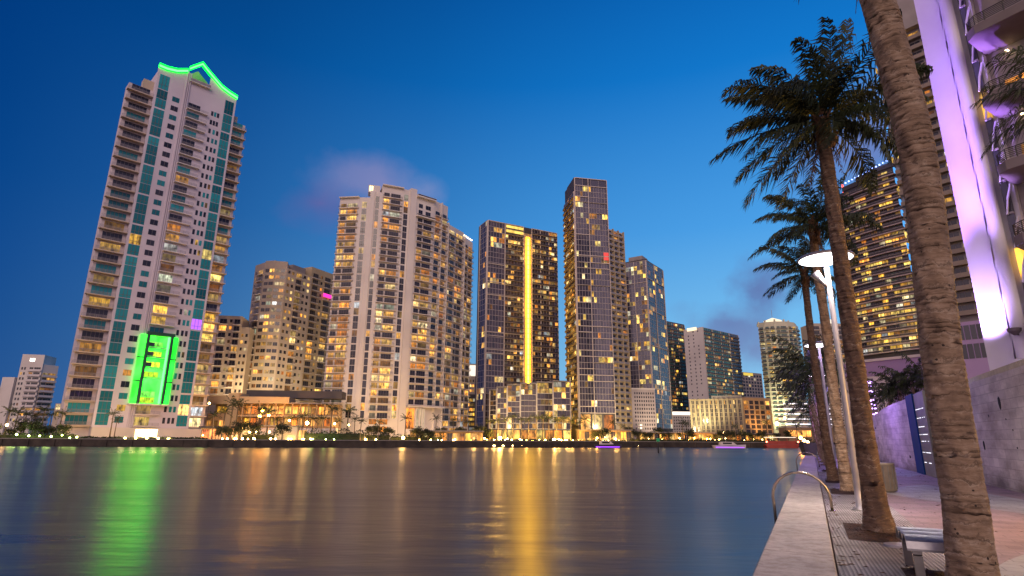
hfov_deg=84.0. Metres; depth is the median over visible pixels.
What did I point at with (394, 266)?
window
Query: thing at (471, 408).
office building
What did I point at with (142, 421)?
window
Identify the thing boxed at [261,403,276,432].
palm tree
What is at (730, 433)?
broad tree
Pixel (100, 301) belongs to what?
window
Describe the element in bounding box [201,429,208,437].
window
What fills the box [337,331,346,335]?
window
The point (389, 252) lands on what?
window
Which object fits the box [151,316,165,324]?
window
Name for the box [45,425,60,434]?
broad tree
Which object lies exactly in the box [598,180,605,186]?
window
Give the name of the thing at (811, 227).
palm tree
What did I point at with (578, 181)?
window
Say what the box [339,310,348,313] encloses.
window
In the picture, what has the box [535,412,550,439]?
palm tree
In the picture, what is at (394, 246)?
window
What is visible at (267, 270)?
window
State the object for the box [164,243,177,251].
window
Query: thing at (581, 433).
window
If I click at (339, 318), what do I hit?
window
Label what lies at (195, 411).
window
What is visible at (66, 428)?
broad tree
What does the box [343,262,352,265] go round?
window
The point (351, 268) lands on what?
window
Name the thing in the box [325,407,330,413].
window
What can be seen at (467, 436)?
window
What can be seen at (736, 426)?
palm tree
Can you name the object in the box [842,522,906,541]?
mulch bed
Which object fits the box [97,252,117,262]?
window
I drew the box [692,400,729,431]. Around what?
window
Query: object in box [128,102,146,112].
window
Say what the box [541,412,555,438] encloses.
palm tree
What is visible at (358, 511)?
water
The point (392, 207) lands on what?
window
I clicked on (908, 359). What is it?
palm tree
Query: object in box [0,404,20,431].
palm tree
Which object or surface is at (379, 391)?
window
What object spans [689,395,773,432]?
office building
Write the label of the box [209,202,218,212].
window
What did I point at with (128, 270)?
window
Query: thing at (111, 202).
window
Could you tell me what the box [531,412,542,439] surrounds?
palm tree
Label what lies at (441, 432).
broad tree
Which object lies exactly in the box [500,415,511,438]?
palm tree
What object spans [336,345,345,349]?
window
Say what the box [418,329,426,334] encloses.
window
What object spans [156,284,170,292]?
window
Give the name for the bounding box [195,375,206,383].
window
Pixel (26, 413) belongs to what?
palm tree
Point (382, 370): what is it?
window
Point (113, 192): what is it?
window
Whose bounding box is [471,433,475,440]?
window
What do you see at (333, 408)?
palm tree
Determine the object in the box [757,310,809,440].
apartment tower
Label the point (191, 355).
window
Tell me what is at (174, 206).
window
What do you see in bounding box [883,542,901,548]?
ground light
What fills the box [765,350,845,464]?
palm tree
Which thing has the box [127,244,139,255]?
window
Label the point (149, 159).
window
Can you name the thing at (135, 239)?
window
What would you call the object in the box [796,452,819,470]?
hoop rail
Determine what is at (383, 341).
window
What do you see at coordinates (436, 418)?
palm tree
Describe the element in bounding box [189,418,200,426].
window
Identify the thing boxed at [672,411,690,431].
office building
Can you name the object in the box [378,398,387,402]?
window
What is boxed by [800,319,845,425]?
apartment tower
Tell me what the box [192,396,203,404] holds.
window
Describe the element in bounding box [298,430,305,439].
window
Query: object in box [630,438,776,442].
hedge
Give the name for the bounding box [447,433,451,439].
window
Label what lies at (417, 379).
window
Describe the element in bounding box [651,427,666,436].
broad tree
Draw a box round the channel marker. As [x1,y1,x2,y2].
[656,438,659,452]
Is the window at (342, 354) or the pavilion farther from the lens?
the window at (342, 354)
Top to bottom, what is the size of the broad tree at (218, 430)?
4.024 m
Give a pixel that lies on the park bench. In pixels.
(916, 542)
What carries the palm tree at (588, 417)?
on the far bank ground
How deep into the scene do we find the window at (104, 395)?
169.11 m
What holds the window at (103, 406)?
in the apartment tower at (142, 353)
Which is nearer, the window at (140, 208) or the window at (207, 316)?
the window at (140, 208)
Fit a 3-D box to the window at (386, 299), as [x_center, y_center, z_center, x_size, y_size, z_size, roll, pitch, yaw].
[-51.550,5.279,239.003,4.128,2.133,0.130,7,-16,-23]
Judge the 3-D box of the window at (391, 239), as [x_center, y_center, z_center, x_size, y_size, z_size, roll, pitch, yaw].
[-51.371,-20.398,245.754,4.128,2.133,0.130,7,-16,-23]
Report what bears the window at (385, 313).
in the apartment tower at (398, 334)
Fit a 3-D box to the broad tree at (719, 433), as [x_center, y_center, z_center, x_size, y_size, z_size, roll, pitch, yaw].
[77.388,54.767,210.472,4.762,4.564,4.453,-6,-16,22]
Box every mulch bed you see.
[825,480,838,482]
[830,488,853,494]
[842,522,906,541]
[900,565,944,575]
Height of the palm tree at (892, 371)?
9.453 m
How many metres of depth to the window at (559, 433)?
276.62 m
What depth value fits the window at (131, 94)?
191.37 m
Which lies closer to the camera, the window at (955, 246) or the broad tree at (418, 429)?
the window at (955, 246)
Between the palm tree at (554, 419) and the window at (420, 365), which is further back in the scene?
the window at (420, 365)
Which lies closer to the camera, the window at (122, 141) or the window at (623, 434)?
the window at (122, 141)
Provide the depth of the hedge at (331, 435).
167.04 m
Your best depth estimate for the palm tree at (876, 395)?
55.18 m
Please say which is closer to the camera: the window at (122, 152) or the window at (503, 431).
the window at (122, 152)
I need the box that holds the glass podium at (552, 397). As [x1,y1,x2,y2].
[489,380,571,439]
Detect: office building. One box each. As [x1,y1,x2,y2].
[468,364,475,430]
[631,388,656,439]
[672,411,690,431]
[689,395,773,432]
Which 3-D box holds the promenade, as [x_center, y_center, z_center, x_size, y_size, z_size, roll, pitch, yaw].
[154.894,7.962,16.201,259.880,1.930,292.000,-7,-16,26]
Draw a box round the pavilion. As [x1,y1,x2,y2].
[262,425,305,439]
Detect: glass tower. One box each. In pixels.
[474,220,558,438]
[563,177,632,439]
[625,256,672,431]
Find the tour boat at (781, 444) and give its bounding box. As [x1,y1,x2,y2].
[763,437,798,447]
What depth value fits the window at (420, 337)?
243.73 m
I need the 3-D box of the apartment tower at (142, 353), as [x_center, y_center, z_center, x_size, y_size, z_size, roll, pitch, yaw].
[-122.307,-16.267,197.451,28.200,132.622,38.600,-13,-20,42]
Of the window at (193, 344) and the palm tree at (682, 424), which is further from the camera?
the palm tree at (682, 424)
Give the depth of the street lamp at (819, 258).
14.02 m
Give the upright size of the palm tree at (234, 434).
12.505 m
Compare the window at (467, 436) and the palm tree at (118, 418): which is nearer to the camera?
the palm tree at (118, 418)
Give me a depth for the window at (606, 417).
293.20 m
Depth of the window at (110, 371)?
170.90 m
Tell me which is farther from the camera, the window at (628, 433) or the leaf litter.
the window at (628, 433)
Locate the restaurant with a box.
[199,426,251,438]
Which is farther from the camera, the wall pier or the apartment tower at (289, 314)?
the apartment tower at (289, 314)
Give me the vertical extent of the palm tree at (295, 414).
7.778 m
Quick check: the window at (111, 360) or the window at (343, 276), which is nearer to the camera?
the window at (111, 360)
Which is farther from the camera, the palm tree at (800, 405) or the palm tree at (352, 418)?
the palm tree at (352, 418)
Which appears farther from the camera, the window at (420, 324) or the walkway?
the window at (420, 324)
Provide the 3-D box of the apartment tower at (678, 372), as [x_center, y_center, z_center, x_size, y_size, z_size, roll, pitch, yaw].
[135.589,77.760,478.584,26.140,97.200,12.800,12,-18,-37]
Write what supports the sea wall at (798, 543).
on the promenade
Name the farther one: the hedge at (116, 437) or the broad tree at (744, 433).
the broad tree at (744, 433)
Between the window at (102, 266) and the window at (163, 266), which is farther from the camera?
the window at (163, 266)
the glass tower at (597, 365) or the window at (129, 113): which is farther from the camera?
the glass tower at (597, 365)
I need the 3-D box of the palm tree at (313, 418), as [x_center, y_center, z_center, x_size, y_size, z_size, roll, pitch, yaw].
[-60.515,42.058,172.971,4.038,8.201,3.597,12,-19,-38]
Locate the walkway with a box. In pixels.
[815,452,944,575]
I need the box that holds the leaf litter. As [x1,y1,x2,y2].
[818,469,1022,574]
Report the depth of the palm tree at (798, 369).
30.72 m
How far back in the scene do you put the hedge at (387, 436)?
171.84 m
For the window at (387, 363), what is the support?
in the apartment tower at (398, 334)
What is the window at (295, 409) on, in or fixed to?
in the terrace podium at (284, 405)
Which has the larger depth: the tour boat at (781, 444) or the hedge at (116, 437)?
the tour boat at (781, 444)
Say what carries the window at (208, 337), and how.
in the apartment tower at (142, 353)
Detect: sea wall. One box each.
[0,438,767,447]
[752,455,837,575]
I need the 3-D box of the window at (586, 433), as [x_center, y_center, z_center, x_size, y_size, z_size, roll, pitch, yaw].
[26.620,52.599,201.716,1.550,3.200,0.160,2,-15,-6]
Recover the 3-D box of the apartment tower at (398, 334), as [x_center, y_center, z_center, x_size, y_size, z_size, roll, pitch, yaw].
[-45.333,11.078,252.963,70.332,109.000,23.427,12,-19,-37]
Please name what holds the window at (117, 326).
in the apartment tower at (142, 353)
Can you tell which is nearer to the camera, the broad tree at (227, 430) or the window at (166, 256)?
the broad tree at (227, 430)
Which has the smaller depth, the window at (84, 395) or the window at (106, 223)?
the window at (84, 395)
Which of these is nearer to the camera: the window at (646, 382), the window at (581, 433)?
the window at (581, 433)
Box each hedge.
[0,431,76,437]
[73,436,207,439]
[242,431,274,439]
[304,428,364,440]
[365,431,390,439]
[390,434,445,439]
[474,439,628,441]
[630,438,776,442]
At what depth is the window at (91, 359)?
169.03 m
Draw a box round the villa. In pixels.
[49,403,60,434]
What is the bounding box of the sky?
[0,0,893,434]
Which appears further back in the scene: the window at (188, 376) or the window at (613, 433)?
the window at (613, 433)
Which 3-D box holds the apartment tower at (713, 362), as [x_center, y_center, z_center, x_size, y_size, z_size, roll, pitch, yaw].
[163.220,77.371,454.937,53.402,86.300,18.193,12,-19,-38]
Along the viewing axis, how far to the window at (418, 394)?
237.79 m
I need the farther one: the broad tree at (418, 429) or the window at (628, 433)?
the window at (628, 433)
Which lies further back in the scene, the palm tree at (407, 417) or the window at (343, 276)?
the window at (343, 276)
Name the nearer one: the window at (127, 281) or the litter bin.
the litter bin
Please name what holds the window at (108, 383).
in the apartment tower at (142, 353)
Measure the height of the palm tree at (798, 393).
8.574 m
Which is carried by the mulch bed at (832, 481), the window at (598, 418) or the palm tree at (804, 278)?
the palm tree at (804, 278)
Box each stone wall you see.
[872,399,916,471]
[968,359,1023,493]
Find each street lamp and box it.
[797,249,861,510]
[804,341,838,473]
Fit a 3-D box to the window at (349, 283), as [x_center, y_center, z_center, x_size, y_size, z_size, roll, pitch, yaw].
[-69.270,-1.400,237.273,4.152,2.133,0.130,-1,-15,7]
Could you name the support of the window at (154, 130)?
in the apartment tower at (142, 353)
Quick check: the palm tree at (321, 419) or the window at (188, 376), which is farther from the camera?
the window at (188, 376)
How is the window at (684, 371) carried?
in the apartment tower at (678, 372)
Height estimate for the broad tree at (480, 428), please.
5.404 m
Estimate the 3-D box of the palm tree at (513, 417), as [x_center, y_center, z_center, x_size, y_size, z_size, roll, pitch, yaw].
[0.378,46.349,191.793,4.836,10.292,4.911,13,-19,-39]
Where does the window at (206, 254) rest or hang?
in the apartment tower at (142, 353)
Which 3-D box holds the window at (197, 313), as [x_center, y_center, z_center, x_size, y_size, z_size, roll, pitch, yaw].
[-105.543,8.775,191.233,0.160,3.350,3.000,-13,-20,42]
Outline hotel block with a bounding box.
[0,354,58,434]
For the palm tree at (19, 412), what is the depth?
161.72 m
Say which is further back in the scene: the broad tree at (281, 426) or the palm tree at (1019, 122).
the broad tree at (281, 426)
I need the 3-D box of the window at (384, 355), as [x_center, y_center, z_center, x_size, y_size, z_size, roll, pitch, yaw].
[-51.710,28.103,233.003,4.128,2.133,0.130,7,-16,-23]
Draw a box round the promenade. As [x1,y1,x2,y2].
[815,445,1023,575]
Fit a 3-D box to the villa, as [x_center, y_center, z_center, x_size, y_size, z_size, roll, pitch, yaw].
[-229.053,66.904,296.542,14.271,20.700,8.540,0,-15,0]
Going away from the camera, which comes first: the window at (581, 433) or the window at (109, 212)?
the window at (109, 212)
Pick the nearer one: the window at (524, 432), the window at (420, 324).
the window at (420, 324)
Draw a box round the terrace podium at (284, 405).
[205,390,345,435]
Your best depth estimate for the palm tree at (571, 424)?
197.15 m
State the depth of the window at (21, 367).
326.37 m
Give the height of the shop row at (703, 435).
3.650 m
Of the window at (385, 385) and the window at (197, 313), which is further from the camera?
the window at (385, 385)
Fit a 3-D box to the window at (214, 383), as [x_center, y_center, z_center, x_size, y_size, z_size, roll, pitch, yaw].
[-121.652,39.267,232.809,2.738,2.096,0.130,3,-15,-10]
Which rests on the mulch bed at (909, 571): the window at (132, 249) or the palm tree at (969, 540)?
the palm tree at (969, 540)
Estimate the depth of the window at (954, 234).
151.98 m
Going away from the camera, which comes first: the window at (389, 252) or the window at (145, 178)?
the window at (145, 178)
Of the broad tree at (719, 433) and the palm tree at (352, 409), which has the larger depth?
the broad tree at (719, 433)
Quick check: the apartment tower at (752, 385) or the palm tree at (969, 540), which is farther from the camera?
the apartment tower at (752, 385)
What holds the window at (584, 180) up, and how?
in the glass tower at (597, 365)
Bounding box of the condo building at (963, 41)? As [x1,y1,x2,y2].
[914,0,1023,370]
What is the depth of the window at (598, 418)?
292.13 m
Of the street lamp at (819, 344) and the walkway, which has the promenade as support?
the walkway
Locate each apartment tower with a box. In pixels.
[57,62,246,437]
[203,315,254,425]
[247,260,332,402]
[321,184,473,439]
[667,321,688,411]
[684,327,744,411]
[742,372,763,397]
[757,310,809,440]
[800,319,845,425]
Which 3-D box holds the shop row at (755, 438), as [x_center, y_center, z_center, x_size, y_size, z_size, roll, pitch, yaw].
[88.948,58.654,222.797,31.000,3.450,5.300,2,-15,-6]
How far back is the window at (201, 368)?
191.14 m
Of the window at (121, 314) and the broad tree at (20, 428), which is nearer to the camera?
the broad tree at (20, 428)
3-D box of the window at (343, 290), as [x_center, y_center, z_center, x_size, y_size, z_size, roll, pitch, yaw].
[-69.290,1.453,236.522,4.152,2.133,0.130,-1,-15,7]
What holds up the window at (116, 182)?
in the apartment tower at (142, 353)
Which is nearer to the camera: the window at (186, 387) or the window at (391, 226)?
the window at (186, 387)
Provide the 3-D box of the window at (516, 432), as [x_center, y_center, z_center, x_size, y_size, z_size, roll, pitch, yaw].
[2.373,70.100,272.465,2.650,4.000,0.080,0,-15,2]
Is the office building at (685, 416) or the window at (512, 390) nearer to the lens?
the window at (512, 390)
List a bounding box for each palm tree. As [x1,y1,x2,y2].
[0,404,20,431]
[11,406,28,426]
[18,407,34,420]
[28,410,42,433]
[35,402,54,432]
[42,409,60,427]
[53,406,74,432]
[105,406,121,437]
[114,415,123,435]
[207,409,221,438]
[218,405,235,438]
[223,395,242,438]
[227,396,247,437]
[249,401,268,422]
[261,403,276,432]
[286,413,296,423]
[295,409,310,429]
[307,413,318,431]
[316,412,328,432]
[321,400,341,431]
[341,405,358,433]
[349,416,359,433]
[357,416,366,439]
[374,417,384,439]
[400,412,411,434]
[430,413,441,429]
[492,415,502,439]
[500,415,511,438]
[505,410,519,438]
[514,413,525,438]
[523,416,534,438]
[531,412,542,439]
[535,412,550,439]
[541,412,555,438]
[550,414,562,439]
[558,412,569,439]
[566,416,576,438]
[579,415,590,428]
[676,418,688,437]
[709,8,933,533]
[731,422,738,438]
[747,166,883,490]
[753,235,838,480]
[760,417,770,436]
[764,329,845,461]
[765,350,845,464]
[771,337,847,470]
[774,372,828,458]
[781,386,839,456]
[785,401,831,454]
[793,0,1000,575]
[867,370,908,410]
[868,365,922,410]
[873,358,923,402]
[891,350,923,392]
[969,45,1023,162]
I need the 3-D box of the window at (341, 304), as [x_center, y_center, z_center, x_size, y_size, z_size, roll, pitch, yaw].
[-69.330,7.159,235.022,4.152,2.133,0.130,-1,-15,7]
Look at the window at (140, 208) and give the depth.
184.31 m
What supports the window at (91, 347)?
in the apartment tower at (142, 353)
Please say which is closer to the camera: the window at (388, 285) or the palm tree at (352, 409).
the palm tree at (352, 409)
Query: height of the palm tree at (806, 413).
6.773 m
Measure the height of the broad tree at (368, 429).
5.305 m
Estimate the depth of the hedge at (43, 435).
151.32 m
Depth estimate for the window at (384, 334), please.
235.19 m
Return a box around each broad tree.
[10,419,29,434]
[23,419,43,434]
[39,424,52,433]
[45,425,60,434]
[55,423,72,434]
[213,426,221,438]
[221,426,233,438]
[231,420,248,438]
[245,420,263,437]
[273,422,291,439]
[365,423,383,435]
[381,427,395,434]
[410,426,429,438]
[420,429,434,439]
[436,426,446,436]
[474,425,488,433]
[482,429,493,439]
[590,429,600,438]
[599,427,611,440]
[623,427,636,435]
[633,430,646,438]
[644,431,653,437]
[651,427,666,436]
[661,431,672,439]
[684,428,696,438]
[715,430,727,438]
[725,429,734,439]
[733,429,748,437]
[748,432,754,438]
[755,431,766,439]
[772,433,779,439]
[783,430,793,440]
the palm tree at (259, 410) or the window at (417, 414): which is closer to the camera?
the palm tree at (259, 410)
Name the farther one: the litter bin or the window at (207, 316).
the window at (207, 316)
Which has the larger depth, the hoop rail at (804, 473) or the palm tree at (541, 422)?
the palm tree at (541, 422)
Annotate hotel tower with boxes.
[840,162,919,359]
[873,0,989,378]
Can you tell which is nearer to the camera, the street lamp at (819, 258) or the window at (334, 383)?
the street lamp at (819, 258)
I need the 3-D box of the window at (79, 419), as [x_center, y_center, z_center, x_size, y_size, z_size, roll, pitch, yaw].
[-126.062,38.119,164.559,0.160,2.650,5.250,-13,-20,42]
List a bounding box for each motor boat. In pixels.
[594,437,621,447]
[712,438,745,448]
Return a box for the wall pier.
[905,390,936,477]
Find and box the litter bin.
[880,462,897,491]
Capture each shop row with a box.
[409,430,483,440]
[576,429,632,440]
[636,432,714,439]
[713,433,779,440]
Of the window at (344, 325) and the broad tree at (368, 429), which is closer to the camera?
the broad tree at (368, 429)
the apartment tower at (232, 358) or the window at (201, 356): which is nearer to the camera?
the window at (201, 356)
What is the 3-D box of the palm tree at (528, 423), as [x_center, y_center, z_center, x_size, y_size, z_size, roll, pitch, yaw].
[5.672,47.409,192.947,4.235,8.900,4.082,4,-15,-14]
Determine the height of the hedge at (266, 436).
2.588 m
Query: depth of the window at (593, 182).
326.53 m
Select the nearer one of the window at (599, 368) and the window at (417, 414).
the window at (417, 414)
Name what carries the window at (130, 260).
in the apartment tower at (142, 353)
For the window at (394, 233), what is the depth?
246.51 m
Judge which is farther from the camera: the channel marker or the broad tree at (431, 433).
the broad tree at (431, 433)
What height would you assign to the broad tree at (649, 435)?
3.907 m
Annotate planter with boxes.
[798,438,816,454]
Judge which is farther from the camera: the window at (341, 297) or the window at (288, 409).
the window at (341, 297)
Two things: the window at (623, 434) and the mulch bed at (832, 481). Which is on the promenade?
the mulch bed at (832, 481)
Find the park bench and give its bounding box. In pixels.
[895,526,943,575]
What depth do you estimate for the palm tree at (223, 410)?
160.93 m
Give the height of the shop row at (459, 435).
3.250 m
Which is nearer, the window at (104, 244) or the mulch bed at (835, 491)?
the mulch bed at (835, 491)
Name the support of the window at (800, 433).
in the parking deck
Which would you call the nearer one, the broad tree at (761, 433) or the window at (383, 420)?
the broad tree at (761, 433)
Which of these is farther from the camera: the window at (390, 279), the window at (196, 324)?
the window at (390, 279)
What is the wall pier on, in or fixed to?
on the promenade
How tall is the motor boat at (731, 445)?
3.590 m
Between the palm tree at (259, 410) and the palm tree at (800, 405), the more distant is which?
the palm tree at (259, 410)
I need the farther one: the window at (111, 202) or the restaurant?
the window at (111, 202)
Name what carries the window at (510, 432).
in the glass podium at (552, 397)
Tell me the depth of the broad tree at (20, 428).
155.70 m
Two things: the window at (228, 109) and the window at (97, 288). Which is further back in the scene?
the window at (228, 109)
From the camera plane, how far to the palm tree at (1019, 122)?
15.08 m
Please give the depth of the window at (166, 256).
187.81 m
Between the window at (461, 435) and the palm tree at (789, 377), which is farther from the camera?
the window at (461, 435)
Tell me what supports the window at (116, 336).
in the apartment tower at (142, 353)
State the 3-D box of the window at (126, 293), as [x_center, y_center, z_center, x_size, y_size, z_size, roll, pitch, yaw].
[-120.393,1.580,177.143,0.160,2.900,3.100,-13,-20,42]
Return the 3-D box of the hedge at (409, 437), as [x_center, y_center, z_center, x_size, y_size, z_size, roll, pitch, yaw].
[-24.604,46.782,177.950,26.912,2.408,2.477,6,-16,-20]
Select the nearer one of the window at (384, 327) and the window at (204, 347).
the window at (204, 347)
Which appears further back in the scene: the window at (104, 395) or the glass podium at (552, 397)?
the glass podium at (552, 397)
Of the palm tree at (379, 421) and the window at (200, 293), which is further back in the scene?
the window at (200, 293)
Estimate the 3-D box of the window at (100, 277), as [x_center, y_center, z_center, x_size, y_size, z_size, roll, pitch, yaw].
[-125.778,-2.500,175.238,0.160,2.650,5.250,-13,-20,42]
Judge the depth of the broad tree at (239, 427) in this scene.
159.02 m
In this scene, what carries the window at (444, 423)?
in the apartment tower at (398, 334)
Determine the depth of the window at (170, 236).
189.47 m
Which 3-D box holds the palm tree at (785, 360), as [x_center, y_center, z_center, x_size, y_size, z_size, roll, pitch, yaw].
[21.802,7.813,42.144,5.687,9.751,6.380,0,-15,0]
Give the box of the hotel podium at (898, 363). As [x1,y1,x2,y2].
[839,354,923,440]
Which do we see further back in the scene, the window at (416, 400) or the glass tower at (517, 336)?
the glass tower at (517, 336)
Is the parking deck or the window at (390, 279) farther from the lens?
the parking deck
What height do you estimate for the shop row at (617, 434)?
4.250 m
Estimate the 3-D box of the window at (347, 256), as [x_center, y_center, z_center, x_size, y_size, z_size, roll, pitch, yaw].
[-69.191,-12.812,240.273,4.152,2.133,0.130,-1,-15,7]
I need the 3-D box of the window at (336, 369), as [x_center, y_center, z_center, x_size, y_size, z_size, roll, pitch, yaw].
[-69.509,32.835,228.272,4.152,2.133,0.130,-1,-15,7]
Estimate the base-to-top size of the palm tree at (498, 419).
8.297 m
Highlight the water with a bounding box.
[0,446,804,575]
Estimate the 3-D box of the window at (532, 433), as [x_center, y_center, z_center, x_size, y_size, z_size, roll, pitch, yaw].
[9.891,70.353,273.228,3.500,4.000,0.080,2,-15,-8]
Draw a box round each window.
[10,367,32,420]
[64,415,87,424]
[67,402,89,411]
[70,390,92,399]
[72,378,94,387]
[74,366,96,375]
[76,354,98,363]
[79,342,101,352]
[81,331,103,340]
[84,319,105,328]
[86,308,107,317]
[89,296,109,306]
[90,285,111,295]
[93,274,113,284]
[95,263,115,273]
[95,413,108,424]
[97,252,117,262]
[97,401,110,412]
[99,242,119,251]
[99,391,112,400]
[102,231,122,241]
[102,377,115,388]
[104,220,123,230]
[104,365,117,376]
[106,210,125,220]
[106,355,119,365]
[108,342,121,353]
[109,200,127,210]
[110,189,129,199]
[110,331,123,342]
[112,179,131,189]
[112,321,125,331]
[114,88,242,423]
[114,169,133,178]
[114,308,127,319]
[116,159,135,169]
[117,297,129,308]
[118,150,137,160]
[119,288,131,297]
[120,140,139,150]
[121,276,133,287]
[122,130,140,140]
[123,265,135,276]
[125,121,142,131]
[125,255,137,265]
[126,111,144,121]
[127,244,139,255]
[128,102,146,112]
[129,233,141,244]
[130,93,148,103]
[132,84,149,94]
[133,213,144,224]
[134,417,148,425]
[135,202,146,214]
[135,405,150,413]
[138,183,150,194]
[140,173,152,184]
[144,153,155,165]
[146,144,157,155]
[149,125,160,136]
[150,327,163,332]
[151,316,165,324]
[153,305,166,313]
[155,295,168,302]
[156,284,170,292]
[158,74,169,90]
[158,274,172,282]
[160,263,173,271]
[162,253,175,261]
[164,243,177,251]
[165,233,178,241]
[167,223,180,231]
[169,213,181,221]
[170,204,183,212]
[176,416,187,425]
[178,404,188,414]
[181,382,192,392]
[183,371,193,382]
[186,350,196,360]
[188,340,198,350]
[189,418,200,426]
[191,319,201,329]
[191,407,201,415]
[192,309,202,319]
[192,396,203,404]
[194,386,205,393]
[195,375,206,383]
[196,288,205,298]
[197,278,207,289]
[197,364,208,372]
[198,354,209,362]
[200,259,210,269]
[200,344,210,351]
[201,333,212,341]
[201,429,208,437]
[202,249,211,259]
[203,323,213,331]
[205,230,214,240]
[205,313,215,321]
[206,220,215,231]
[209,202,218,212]
[209,429,215,438]
[210,388,217,393]
[211,381,218,386]
[212,374,219,378]
[224,100,233,115]
[245,406,250,413]
[249,269,322,390]
[252,406,257,413]
[285,407,290,413]
[292,407,297,413]
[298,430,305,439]
[312,407,317,413]
[319,407,323,413]
[324,186,471,431]
[324,419,329,425]
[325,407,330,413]
[332,382,342,385]
[333,375,342,379]
[334,360,344,364]
[334,367,343,371]
[335,352,344,357]
[336,338,345,342]
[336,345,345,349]
[337,324,346,328]
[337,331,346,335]
[338,317,347,321]
[339,303,348,306]
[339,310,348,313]
[340,289,349,293]
[340,296,349,299]
[341,282,350,286]
[342,268,351,272]
[342,275,350,279]
[343,255,352,258]
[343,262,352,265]
[344,248,353,252]
[377,405,387,410]
[377,413,386,417]
[378,390,388,395]
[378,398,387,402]
[379,376,389,380]
[379,383,388,388]
[379,419,387,424]
[380,361,389,365]
[380,368,389,373]
[381,347,390,351]
[381,354,390,358]
[382,332,391,337]
[382,339,391,344]
[383,311,392,316]
[383,318,392,323]
[383,325,392,330]
[384,298,393,302]
[384,304,393,309]
[385,284,394,288]
[385,291,394,295]
[386,271,395,275]
[386,277,395,282]
[387,251,396,255]
[387,257,396,262]
[387,264,395,268]
[388,238,397,242]
[388,244,397,248]
[389,225,398,229]
[389,231,397,235]
[390,206,399,210]
[406,408,413,428]
[415,385,423,389]
[415,392,423,397]
[415,399,422,404]
[416,364,424,368]
[416,371,424,375]
[416,378,423,382]
[416,409,423,427]
[417,343,425,347]
[417,350,425,354]
[417,357,424,361]
[418,323,426,327]
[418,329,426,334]
[418,336,425,341]
[419,309,427,313]
[442,421,447,425]
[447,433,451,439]
[453,433,457,439]
[459,433,463,440]
[465,433,469,440]
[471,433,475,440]
[477,433,481,440]
[479,221,557,428]
[490,383,551,427]
[502,430,506,438]
[508,430,512,438]
[514,430,519,438]
[522,430,527,438]
[529,430,535,438]
[537,430,544,438]
[545,430,552,438]
[554,430,561,438]
[564,186,629,423]
[564,431,569,438]
[575,178,581,184]
[580,432,583,440]
[581,414,590,428]
[582,179,589,185]
[585,432,588,439]
[591,180,597,186]
[592,415,601,428]
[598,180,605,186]
[604,415,613,428]
[611,432,615,440]
[616,432,620,440]
[621,432,625,440]
[626,261,672,428]
[626,432,630,440]
[670,323,688,409]
[688,329,742,398]
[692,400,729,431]
[765,326,809,427]
[788,430,810,436]
[844,169,908,353]
[907,30,986,358]
[946,209,954,213]
[947,220,956,225]
[949,232,958,237]
[950,243,961,249]
[952,255,963,261]
[954,267,966,273]
[955,280,968,285]
[956,292,971,298]
[958,304,973,310]
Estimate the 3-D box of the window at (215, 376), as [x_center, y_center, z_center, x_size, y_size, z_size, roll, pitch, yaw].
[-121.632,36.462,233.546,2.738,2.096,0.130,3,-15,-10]
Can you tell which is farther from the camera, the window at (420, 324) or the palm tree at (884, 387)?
the window at (420, 324)
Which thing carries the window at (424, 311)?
in the apartment tower at (398, 334)
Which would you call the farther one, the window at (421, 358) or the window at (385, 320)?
the window at (421, 358)
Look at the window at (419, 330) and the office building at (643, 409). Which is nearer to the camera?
the window at (419, 330)
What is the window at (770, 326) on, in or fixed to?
in the apartment tower at (783, 329)
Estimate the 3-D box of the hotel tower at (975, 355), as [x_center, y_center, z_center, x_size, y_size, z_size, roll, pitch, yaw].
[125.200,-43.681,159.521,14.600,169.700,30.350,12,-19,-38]
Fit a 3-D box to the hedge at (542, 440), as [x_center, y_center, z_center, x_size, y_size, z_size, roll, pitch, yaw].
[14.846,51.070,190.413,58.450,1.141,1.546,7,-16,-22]
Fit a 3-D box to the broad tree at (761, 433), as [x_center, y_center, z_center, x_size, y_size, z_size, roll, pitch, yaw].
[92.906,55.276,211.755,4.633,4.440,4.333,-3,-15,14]
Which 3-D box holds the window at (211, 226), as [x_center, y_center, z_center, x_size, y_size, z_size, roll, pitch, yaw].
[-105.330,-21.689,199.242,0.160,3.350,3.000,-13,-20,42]
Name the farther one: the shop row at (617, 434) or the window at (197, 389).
the shop row at (617, 434)
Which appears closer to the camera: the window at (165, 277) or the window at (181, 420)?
the window at (181, 420)
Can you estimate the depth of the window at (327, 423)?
205.74 m
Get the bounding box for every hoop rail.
[771,471,835,521]
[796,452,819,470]
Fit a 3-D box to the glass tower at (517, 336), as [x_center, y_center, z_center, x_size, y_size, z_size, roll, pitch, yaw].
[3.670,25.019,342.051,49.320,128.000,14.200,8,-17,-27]
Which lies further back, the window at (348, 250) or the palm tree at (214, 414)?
the window at (348, 250)
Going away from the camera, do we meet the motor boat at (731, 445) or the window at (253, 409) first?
the motor boat at (731, 445)
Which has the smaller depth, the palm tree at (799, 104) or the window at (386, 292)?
the palm tree at (799, 104)
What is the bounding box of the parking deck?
[776,403,846,441]
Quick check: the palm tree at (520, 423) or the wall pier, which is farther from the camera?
the palm tree at (520, 423)

